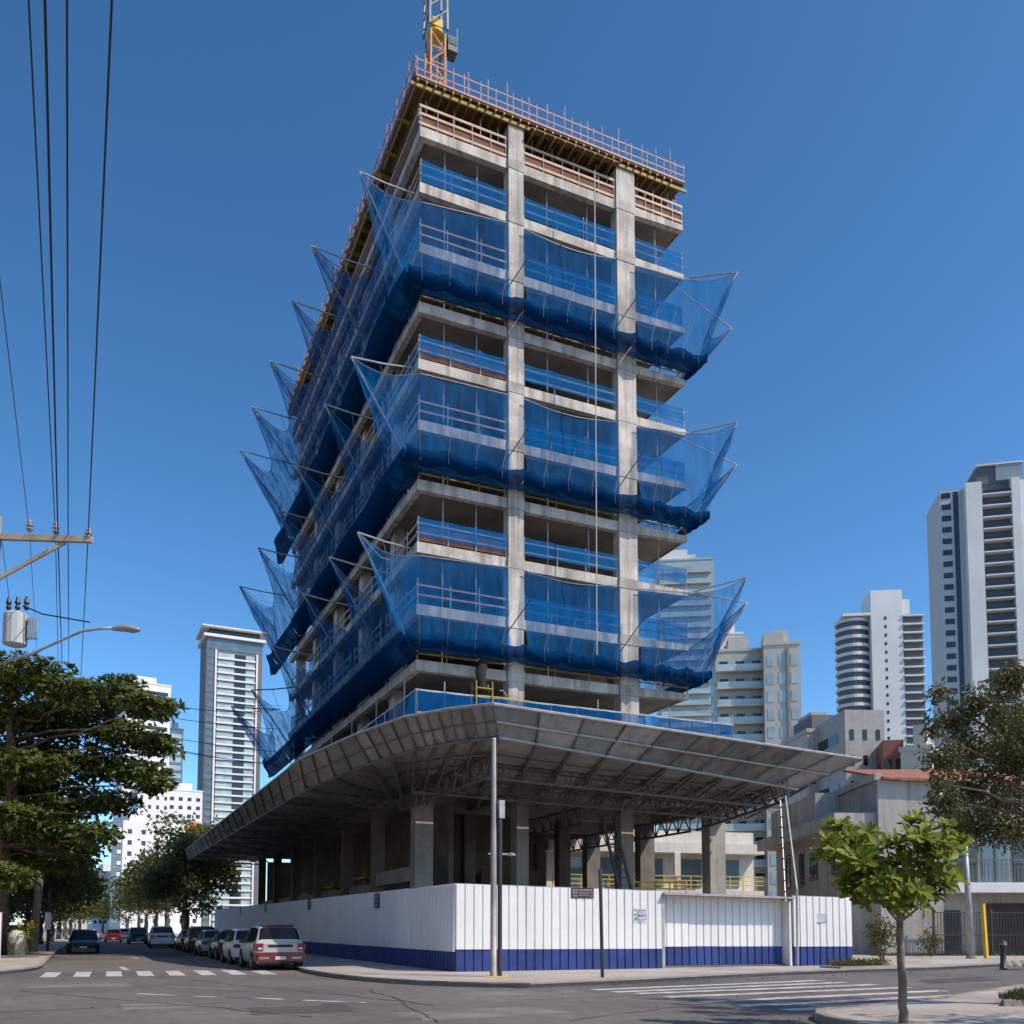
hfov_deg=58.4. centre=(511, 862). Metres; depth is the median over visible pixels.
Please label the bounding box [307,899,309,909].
notice board
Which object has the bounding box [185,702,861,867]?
protection canopy
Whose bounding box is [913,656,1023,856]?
overhanging tree
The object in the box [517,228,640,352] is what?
safety net
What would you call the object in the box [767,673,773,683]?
window
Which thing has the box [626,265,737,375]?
safety net
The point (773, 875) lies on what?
window
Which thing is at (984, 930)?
yellow post
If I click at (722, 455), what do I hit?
safety net
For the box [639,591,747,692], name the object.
safety net
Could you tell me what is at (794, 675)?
window
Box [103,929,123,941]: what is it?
moving car
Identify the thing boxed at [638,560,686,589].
guard rail
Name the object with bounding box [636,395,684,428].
guard rail
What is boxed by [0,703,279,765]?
service wire
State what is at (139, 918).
street tree
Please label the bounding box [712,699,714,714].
side window
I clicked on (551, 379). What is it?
guard rail
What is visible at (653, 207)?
timber guard
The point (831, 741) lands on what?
side window
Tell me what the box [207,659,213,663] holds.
side window
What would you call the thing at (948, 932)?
doorway
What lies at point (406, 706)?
guard rail
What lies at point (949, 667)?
window
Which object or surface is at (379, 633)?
guard rail
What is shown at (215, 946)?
parked car
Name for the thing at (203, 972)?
road marking
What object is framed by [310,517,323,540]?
guard rail
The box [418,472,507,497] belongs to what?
guard rail
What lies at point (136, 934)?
moving car
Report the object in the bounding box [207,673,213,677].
side window
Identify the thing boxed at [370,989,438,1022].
asphalt crack
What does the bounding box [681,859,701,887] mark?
window
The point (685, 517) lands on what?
safety net
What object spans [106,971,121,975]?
road marking
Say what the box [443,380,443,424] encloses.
steel prop
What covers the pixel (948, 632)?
window
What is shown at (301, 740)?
safety net
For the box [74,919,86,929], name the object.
apartment block
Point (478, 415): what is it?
guard rail
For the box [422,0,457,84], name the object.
tower crane
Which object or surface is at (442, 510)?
steel prop
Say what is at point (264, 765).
safety net
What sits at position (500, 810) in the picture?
signal post
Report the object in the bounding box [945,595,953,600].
window
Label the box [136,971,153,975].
road marking
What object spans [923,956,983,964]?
driveway
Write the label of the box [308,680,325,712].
guard rail
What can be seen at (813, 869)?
window
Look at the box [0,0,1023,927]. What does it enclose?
sky
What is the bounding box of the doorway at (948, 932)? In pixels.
[944,910,961,953]
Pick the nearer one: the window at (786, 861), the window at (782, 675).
the window at (786, 861)
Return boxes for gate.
[661,892,795,967]
[982,903,1023,953]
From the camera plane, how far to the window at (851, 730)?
105.44 m
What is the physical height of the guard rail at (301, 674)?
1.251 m
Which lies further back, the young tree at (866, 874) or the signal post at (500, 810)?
the signal post at (500, 810)
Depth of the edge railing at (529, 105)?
51.62 m
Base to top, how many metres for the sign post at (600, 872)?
3.221 m
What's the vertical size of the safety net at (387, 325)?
6.925 m
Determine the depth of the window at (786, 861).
63.13 m
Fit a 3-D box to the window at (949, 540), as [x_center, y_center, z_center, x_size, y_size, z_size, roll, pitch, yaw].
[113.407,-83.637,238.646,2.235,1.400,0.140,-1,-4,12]
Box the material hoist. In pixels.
[471,656,492,703]
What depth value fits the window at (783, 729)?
150.23 m
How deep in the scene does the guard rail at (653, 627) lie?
53.15 m
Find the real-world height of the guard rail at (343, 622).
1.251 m
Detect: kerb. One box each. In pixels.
[0,944,66,971]
[279,961,1012,983]
[814,984,1023,1023]
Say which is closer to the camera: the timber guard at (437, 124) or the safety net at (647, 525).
the timber guard at (437, 124)
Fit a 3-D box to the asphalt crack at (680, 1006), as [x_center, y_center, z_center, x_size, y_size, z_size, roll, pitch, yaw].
[4.418,3.009,19.682,0.228,0.001,10.248,-4,-6,43]
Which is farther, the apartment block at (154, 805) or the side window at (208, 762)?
the side window at (208, 762)
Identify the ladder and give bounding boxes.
[600,816,632,889]
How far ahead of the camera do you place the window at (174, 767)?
344.38 m
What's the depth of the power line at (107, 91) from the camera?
20.32 m
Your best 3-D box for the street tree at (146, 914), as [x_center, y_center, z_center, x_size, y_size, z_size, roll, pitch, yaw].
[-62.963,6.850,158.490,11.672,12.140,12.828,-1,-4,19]
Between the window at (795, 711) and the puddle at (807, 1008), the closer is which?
the puddle at (807, 1008)
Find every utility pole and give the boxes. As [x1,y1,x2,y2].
[0,516,140,664]
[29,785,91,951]
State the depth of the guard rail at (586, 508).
51.21 m
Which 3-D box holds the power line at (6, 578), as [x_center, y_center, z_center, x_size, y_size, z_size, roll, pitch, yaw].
[-24.945,-11.688,45.894,0.681,5.794,54.096,2,-5,-27]
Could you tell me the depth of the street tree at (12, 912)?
58.73 m
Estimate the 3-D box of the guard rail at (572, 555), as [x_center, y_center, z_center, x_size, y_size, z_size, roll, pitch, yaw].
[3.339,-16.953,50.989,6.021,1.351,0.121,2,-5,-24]
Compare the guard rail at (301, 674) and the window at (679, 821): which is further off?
the window at (679, 821)
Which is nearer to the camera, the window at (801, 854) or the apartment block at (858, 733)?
the window at (801, 854)
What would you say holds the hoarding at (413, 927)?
on the pavement at (345, 966)
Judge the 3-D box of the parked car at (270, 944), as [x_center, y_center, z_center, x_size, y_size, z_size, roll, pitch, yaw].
[-9.683,3.384,36.691,2.242,1.843,4.673,2,-5,-24]
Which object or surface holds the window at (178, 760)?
in the office tower at (176, 766)
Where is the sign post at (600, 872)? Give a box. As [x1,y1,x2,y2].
[598,869,603,977]
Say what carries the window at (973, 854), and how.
in the grey house at (997, 881)
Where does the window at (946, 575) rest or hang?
in the apartment tower at (975, 532)
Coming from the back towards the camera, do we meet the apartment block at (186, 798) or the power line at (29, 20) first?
the apartment block at (186, 798)
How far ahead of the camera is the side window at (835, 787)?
109.56 m
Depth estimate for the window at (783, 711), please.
150.45 m
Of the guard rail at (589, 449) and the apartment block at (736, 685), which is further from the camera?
the apartment block at (736, 685)
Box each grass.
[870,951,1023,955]
[997,984,1023,1000]
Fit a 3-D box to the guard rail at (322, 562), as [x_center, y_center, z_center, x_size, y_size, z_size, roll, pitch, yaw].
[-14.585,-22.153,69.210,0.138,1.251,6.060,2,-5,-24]
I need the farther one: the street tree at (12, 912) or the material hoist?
the street tree at (12, 912)
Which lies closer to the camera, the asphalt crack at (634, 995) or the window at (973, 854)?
the asphalt crack at (634, 995)
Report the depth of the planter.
33.97 m
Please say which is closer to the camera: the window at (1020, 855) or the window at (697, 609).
the window at (1020, 855)
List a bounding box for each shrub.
[863,909,896,960]
[914,926,942,955]
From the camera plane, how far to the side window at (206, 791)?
379.62 m
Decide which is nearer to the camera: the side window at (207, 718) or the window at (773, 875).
the window at (773, 875)
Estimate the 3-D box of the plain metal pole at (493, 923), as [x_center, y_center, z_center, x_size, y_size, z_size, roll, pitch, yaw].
[-0.311,-0.179,27.992,0.866,7.300,0.312,1,-4,-11]
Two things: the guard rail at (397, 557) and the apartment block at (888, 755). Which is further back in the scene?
the apartment block at (888, 755)
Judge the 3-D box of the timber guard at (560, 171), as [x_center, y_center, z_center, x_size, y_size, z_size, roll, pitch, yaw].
[3.326,-39.637,52.645,5.960,1.301,0.099,2,-5,-24]
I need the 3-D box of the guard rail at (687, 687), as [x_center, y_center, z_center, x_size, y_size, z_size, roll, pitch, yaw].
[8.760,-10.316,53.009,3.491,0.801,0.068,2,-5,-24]
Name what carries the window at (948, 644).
in the apartment tower at (975, 532)
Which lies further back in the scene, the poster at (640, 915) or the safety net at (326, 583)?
the safety net at (326, 583)
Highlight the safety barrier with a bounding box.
[604,880,686,892]
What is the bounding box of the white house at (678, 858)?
[529,830,763,895]
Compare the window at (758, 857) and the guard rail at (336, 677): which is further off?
the window at (758, 857)
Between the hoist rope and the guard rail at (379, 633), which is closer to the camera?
the hoist rope
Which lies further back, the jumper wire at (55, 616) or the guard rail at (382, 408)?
the guard rail at (382, 408)
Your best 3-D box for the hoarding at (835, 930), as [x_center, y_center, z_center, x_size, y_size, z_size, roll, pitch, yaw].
[12.253,2.712,36.258,2.857,2.775,0.214,2,-4,-20]
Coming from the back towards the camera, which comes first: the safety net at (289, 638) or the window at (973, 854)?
the safety net at (289, 638)
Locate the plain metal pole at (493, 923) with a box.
[488,738,515,975]
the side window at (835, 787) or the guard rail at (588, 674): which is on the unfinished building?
the guard rail at (588, 674)
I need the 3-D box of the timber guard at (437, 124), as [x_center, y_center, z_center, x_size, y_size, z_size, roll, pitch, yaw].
[-2.617,-39.830,49.956,5.111,1.301,0.099,2,-5,-24]
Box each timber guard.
[293,108,419,434]
[419,103,506,157]
[524,143,614,198]
[634,186,682,224]
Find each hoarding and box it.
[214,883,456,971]
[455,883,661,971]
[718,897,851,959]
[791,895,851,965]
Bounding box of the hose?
[477,695,529,701]
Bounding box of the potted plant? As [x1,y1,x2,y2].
[4,919,42,955]
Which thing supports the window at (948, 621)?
in the apartment tower at (975, 532)
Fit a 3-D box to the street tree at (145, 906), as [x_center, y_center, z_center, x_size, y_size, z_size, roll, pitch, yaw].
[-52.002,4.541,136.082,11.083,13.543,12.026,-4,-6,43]
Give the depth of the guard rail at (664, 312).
54.67 m
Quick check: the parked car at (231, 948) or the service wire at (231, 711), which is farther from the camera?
the service wire at (231, 711)
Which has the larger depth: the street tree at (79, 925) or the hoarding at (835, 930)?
the street tree at (79, 925)
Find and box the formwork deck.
[288,70,686,419]
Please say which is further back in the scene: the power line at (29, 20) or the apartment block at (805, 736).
the apartment block at (805, 736)
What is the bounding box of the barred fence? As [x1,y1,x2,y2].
[932,909,1023,954]
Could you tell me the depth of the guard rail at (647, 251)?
54.84 m
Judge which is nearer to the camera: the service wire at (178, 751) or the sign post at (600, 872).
the sign post at (600, 872)
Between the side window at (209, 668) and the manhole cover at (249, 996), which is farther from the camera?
the side window at (209, 668)
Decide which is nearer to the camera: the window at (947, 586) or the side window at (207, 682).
the window at (947, 586)
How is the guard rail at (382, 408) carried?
on the unfinished building
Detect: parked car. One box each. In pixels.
[146,925,174,947]
[174,930,187,950]
[182,925,214,952]
[193,929,217,955]
[208,929,230,959]
[220,928,249,963]
[239,924,305,969]
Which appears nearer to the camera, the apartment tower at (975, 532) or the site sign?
the site sign
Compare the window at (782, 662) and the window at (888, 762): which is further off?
the window at (782, 662)
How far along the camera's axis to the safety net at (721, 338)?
57.39 m
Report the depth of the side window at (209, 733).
381.38 m
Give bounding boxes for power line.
[0,281,36,646]
[2,543,16,656]
[27,0,57,645]
[43,0,61,662]
[66,0,68,660]
[81,0,112,670]
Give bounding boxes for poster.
[634,908,647,922]
[817,914,825,923]
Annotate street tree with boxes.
[9,827,47,922]
[9,829,111,943]
[10,867,119,941]
[12,831,111,928]
[19,869,109,938]
[19,897,101,936]
[54,883,101,935]
[70,898,105,928]
[93,875,136,927]
[93,897,108,932]
[108,875,178,932]
[110,878,158,926]
[112,807,219,929]
[119,848,196,925]
[121,841,201,925]
[136,829,246,929]
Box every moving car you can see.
[65,929,102,953]
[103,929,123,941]
[119,928,129,937]
[126,927,148,943]
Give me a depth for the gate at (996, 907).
51.88 m
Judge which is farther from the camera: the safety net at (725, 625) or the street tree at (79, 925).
the street tree at (79, 925)
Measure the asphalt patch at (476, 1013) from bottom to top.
0.001 m
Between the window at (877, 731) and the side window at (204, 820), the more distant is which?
the side window at (204, 820)
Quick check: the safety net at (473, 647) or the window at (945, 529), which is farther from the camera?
the window at (945, 529)
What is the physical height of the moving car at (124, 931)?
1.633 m
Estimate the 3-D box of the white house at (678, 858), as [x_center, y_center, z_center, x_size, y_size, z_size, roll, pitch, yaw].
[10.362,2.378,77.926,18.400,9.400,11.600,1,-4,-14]
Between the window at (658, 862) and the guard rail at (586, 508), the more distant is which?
the window at (658, 862)
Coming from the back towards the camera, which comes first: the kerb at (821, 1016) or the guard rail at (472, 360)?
the guard rail at (472, 360)
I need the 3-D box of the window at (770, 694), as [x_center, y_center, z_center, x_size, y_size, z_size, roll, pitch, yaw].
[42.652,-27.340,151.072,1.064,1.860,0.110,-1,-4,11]
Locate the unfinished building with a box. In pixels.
[251,124,732,951]
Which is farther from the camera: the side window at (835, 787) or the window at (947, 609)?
the window at (947, 609)
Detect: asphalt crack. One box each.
[5,1002,222,1011]
[27,991,309,1016]
[149,976,428,1004]
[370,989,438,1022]
[525,990,726,999]
[574,991,816,1019]
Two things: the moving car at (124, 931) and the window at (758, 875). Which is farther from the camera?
the window at (758, 875)
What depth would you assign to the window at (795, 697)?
150.30 m
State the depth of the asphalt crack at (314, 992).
22.02 m
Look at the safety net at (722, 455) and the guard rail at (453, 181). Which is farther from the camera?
the safety net at (722, 455)
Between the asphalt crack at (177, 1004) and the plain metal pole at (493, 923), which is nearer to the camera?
the asphalt crack at (177, 1004)
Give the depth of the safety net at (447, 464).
47.63 m
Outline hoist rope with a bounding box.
[594,171,597,654]
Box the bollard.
[998,940,1007,968]
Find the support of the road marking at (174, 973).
on the road
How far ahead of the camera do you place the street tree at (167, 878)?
95.05 m
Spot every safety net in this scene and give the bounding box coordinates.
[231,706,277,777]
[232,687,294,774]
[239,449,296,563]
[239,547,303,663]
[239,586,281,674]
[240,406,312,537]
[252,360,332,502]
[252,645,321,758]
[258,510,325,634]
[270,300,357,465]
[272,593,360,736]
[278,465,349,605]
[292,245,381,417]
[297,403,381,572]
[304,556,389,703]
[312,170,424,372]
[326,356,422,526]
[330,532,421,678]
[352,357,530,489]
[359,533,530,662]
[361,173,529,320]
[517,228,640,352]
[517,398,642,513]
[517,570,643,676]
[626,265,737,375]
[628,421,737,529]
[629,577,747,686]
[639,438,736,534]
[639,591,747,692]
[675,287,731,377]
[680,426,735,534]
[681,279,733,381]
[690,581,745,687]
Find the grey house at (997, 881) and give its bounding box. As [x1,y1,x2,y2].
[757,769,1023,954]
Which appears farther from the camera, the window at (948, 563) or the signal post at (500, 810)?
the window at (948, 563)
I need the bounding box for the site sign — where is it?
[571,888,593,897]
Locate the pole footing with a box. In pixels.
[483,975,508,976]
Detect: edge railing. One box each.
[288,54,415,408]
[415,53,684,180]
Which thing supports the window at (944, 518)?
in the apartment tower at (975, 532)
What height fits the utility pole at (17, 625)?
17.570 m
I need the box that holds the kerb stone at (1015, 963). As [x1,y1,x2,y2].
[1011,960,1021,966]
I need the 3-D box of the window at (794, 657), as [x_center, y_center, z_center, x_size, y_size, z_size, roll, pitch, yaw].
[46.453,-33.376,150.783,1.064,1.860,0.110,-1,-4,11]
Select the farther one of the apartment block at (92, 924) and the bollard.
the apartment block at (92, 924)
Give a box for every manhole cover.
[226,995,262,997]
[321,1002,360,1004]
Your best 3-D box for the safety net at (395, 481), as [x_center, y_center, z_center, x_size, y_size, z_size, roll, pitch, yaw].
[-7.619,-23.064,49.505,3.482,6.808,7.428,2,-5,-24]
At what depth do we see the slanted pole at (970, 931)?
43.89 m
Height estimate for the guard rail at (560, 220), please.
1.351 m
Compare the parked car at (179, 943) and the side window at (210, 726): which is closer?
the parked car at (179, 943)
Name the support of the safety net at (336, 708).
attached to the unfinished building
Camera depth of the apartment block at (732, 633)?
204.62 m
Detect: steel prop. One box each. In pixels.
[442,498,443,545]
[442,559,442,606]
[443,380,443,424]
[444,206,444,249]
[475,565,476,611]
[476,217,477,259]
[476,388,476,425]
[547,636,548,675]
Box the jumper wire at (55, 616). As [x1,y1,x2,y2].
[22,605,89,622]
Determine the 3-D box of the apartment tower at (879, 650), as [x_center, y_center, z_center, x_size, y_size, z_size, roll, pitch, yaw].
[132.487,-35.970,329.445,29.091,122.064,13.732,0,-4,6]
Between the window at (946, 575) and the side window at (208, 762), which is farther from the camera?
the side window at (208, 762)
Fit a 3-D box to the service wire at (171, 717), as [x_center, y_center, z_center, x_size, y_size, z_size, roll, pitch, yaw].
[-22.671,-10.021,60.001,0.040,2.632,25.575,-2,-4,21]
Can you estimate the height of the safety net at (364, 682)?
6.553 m
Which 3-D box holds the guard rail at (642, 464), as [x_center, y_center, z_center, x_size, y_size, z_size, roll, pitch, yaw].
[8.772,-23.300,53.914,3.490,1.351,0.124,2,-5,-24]
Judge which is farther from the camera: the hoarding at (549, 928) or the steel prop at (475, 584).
the steel prop at (475, 584)
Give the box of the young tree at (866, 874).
[808,809,974,1023]
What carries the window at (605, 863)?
in the white house at (678, 858)
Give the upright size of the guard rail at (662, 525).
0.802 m
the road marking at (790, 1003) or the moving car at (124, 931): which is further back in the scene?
the moving car at (124, 931)
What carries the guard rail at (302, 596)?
on the unfinished building
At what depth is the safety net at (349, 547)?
56.86 m
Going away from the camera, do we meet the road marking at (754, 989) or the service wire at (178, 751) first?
the road marking at (754, 989)
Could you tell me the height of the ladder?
7.178 m
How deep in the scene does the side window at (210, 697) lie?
382.50 m
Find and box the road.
[0,932,1023,1023]
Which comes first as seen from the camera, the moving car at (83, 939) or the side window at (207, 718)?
the moving car at (83, 939)
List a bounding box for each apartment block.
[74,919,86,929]
[87,864,110,931]
[109,814,202,932]
[128,789,169,822]
[169,783,202,823]
[710,636,766,895]
[720,623,743,648]
[760,630,801,895]
[779,712,833,807]
[814,710,884,792]
[877,740,903,779]
[898,724,946,797]
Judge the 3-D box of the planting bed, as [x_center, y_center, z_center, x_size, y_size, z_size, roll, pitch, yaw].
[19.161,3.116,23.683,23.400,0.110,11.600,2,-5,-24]
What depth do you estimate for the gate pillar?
44.22 m
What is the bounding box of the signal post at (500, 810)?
[497,800,504,975]
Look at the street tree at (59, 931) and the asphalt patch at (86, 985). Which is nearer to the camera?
the asphalt patch at (86, 985)
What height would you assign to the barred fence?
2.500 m
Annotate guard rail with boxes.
[291,705,305,727]
[292,660,306,690]
[293,581,307,615]
[294,545,308,574]
[308,638,326,671]
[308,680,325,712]
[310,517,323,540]
[310,546,328,588]
[312,380,330,427]
[329,655,351,690]
[331,464,350,510]
[331,511,352,555]
[331,609,351,636]
[331,678,415,743]
[333,322,354,371]
[333,364,354,414]
[354,619,381,665]
[355,564,382,614]
[356,466,383,515]
[359,255,384,316]
[360,305,382,356]
[363,402,383,449]
[386,518,418,577]
[386,580,417,628]
[387,397,418,459]
[388,336,419,410]
[390,163,420,244]
[390,224,420,290]
[416,579,506,616]
[416,682,732,737]
[417,516,507,556]
[417,652,507,670]
[418,334,507,381]
[418,394,507,439]
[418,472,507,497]
[419,158,507,211]
[419,218,507,269]
[419,295,507,326]
[524,196,615,249]
[524,255,615,305]
[524,325,616,358]
[524,363,616,410]
[524,421,617,466]
[524,494,617,520]
[524,537,618,577]
[524,598,618,633]
[524,665,619,684]
[635,237,682,273]
[635,290,683,326]
[636,359,683,378]
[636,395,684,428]
[637,451,685,482]
[637,518,685,535]
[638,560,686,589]
[638,614,687,644]
[639,681,688,693]
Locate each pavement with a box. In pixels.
[0,931,69,973]
[148,933,1023,987]
[825,985,1023,1023]
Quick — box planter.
[820,958,896,968]
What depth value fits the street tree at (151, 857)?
118.43 m
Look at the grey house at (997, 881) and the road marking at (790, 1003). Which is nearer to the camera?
the road marking at (790, 1003)
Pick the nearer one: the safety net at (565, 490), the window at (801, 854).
the safety net at (565, 490)
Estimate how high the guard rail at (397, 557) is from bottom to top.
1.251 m
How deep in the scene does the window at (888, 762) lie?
101.35 m
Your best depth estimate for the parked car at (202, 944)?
51.97 m
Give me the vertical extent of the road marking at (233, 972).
0.001 m
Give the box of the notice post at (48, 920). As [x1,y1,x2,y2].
[45,891,50,950]
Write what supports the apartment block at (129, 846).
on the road
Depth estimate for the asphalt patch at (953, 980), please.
27.95 m
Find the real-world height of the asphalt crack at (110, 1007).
0.001 m
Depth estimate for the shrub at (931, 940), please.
47.48 m
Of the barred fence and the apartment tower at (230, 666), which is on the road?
the apartment tower at (230, 666)
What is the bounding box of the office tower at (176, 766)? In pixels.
[169,722,183,788]
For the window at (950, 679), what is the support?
in the apartment tower at (975, 532)
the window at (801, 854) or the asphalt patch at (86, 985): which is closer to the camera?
the asphalt patch at (86, 985)
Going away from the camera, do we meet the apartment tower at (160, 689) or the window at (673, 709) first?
the window at (673, 709)
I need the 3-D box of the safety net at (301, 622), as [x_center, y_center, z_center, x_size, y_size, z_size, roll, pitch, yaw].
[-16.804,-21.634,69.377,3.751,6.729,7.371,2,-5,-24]
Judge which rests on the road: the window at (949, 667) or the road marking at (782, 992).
the road marking at (782, 992)
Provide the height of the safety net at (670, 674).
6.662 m
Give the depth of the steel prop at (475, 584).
49.01 m
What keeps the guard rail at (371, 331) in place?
on the unfinished building
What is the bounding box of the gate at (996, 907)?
[982,903,1023,953]
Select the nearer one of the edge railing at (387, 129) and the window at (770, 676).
the edge railing at (387, 129)
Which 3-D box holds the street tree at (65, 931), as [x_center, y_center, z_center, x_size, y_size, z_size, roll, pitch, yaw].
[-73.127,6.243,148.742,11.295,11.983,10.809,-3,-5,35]
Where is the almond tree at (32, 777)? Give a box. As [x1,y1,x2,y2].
[0,649,189,954]
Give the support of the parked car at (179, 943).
on the road
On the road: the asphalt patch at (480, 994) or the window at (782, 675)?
the asphalt patch at (480, 994)
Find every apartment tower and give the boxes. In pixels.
[113,676,171,823]
[195,623,266,926]
[654,549,713,831]
[834,589,927,746]
[927,460,1023,804]
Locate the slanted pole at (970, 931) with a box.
[963,846,977,958]
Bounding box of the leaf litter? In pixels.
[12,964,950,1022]
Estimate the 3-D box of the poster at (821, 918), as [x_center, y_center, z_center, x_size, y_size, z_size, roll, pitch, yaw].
[12.220,2.224,36.172,0.406,0.385,0.036,2,-5,-24]
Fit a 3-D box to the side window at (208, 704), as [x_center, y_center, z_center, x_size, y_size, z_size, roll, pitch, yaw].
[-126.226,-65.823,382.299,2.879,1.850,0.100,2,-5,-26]
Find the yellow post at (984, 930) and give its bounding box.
[980,904,988,957]
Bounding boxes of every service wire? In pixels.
[0,681,272,728]
[0,696,277,751]
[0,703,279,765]
[49,718,281,763]
[129,697,278,711]
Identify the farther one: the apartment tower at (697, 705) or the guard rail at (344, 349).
the apartment tower at (697, 705)
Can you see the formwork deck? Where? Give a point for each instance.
(446, 99)
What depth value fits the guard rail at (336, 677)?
62.84 m
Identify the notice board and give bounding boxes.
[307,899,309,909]
[374,893,378,907]
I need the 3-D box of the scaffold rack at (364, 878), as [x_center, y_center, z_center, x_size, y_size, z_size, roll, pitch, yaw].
[-10.106,3.274,62.874,1.100,5.340,3.100,2,-5,-24]
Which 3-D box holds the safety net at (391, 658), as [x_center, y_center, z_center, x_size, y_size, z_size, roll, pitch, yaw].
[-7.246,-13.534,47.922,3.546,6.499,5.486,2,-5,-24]
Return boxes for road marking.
[40,972,60,976]
[73,972,90,976]
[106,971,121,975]
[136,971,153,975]
[165,971,184,975]
[193,970,215,974]
[222,970,247,974]
[250,970,275,973]
[302,1000,365,1002]
[591,980,825,989]
[608,982,849,992]
[636,984,876,993]
[664,987,909,996]
[702,990,942,1001]
[738,995,946,1006]
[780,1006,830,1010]
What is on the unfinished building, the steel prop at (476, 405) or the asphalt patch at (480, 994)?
the steel prop at (476, 405)
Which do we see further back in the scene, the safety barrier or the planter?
the safety barrier
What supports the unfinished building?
on the pavement at (345, 966)
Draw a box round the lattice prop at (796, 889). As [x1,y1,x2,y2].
[779,796,798,965]
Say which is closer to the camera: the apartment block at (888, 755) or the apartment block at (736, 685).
the apartment block at (888, 755)
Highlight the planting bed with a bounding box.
[1004,997,1023,1005]
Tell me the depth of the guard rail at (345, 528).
61.98 m
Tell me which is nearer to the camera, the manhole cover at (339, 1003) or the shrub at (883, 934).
the manhole cover at (339, 1003)
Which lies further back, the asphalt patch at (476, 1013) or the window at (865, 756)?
the window at (865, 756)
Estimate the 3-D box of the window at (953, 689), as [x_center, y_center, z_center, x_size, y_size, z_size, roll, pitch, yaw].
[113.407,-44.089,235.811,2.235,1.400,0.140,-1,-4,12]
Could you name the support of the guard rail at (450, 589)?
on the unfinished building
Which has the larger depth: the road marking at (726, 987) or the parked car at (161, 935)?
the parked car at (161, 935)
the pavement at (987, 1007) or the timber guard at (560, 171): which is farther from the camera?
the timber guard at (560, 171)
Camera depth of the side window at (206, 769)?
380.22 m
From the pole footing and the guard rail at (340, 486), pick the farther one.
the guard rail at (340, 486)
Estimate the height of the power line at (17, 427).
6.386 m
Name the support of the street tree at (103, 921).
on the road
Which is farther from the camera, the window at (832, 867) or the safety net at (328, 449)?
the safety net at (328, 449)
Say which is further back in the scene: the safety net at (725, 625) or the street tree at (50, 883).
the street tree at (50, 883)
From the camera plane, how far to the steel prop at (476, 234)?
50.43 m
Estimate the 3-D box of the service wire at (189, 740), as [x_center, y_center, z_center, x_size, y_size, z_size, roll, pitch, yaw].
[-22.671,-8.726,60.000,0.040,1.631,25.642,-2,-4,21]
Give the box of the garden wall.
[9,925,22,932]
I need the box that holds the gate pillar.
[0,912,1,957]
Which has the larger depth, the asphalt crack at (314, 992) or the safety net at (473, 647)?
the safety net at (473, 647)
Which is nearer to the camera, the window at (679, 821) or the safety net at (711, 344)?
the safety net at (711, 344)
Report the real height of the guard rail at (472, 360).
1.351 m
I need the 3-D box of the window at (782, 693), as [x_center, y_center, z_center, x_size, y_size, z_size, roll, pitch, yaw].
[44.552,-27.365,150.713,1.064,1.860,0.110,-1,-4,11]
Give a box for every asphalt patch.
[24,983,130,987]
[121,1003,197,1009]
[135,952,194,955]
[243,1005,359,1014]
[388,1007,573,1020]
[460,990,587,996]
[920,977,1000,983]
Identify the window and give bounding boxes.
[169,757,180,762]
[169,765,180,770]
[169,773,180,777]
[171,733,181,738]
[203,804,210,808]
[203,811,210,815]
[203,818,209,822]
[204,760,211,764]
[204,767,211,771]
[204,782,210,786]
[204,789,210,793]
[205,717,212,721]
[205,724,212,728]
[205,731,211,735]
[205,738,211,742]
[206,680,213,685]
[206,688,212,692]
[206,695,212,699]
[206,702,212,706]
[207,652,213,656]
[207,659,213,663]
[207,666,213,670]
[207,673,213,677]
[571,857,582,885]
[600,857,613,885]
[655,858,662,886]
[671,609,699,611]
[672,620,699,622]
[673,709,700,710]
[674,821,700,823]
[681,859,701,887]
[711,682,714,698]
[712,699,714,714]
[726,860,738,887]
[755,819,763,822]
[756,855,763,859]
[756,873,764,877]
[766,655,772,665]
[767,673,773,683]
[767,691,773,701]
[768,709,774,719]
[768,727,774,737]
[771,854,775,865]
[771,872,776,883]
[771,891,776,895]
[779,654,785,665]
[779,672,785,683]
[779,690,785,701]
[780,708,786,719]
[780,726,786,737]
[782,855,790,888]
[791,654,797,664]
[791,672,797,682]
[792,690,798,700]
[792,708,798,718]
[798,851,804,886]
[808,852,817,880]
[818,733,837,750]
[819,784,838,792]
[828,859,837,873]
[850,729,853,739]
[863,729,866,739]
[864,755,867,765]
[876,730,879,739]
[885,759,891,768]
[896,759,900,768]
[941,493,950,498]
[941,504,950,509]
[942,515,950,521]
[942,527,951,532]
[943,538,951,543]
[943,550,952,555]
[943,561,952,566]
[944,572,952,578]
[944,584,953,589]
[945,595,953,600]
[945,607,954,612]
[945,618,954,623]
[946,630,954,635]
[946,642,955,647]
[947,653,955,658]
[947,665,956,670]
[947,676,956,681]
[950,688,956,693]
[951,835,978,882]
[981,833,1009,881]
[1012,837,1023,881]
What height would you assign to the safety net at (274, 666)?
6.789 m
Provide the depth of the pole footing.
27.44 m
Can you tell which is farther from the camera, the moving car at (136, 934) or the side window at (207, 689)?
the side window at (207, 689)
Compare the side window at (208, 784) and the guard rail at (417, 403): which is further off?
the side window at (208, 784)
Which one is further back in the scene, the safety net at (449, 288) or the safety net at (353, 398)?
the safety net at (353, 398)

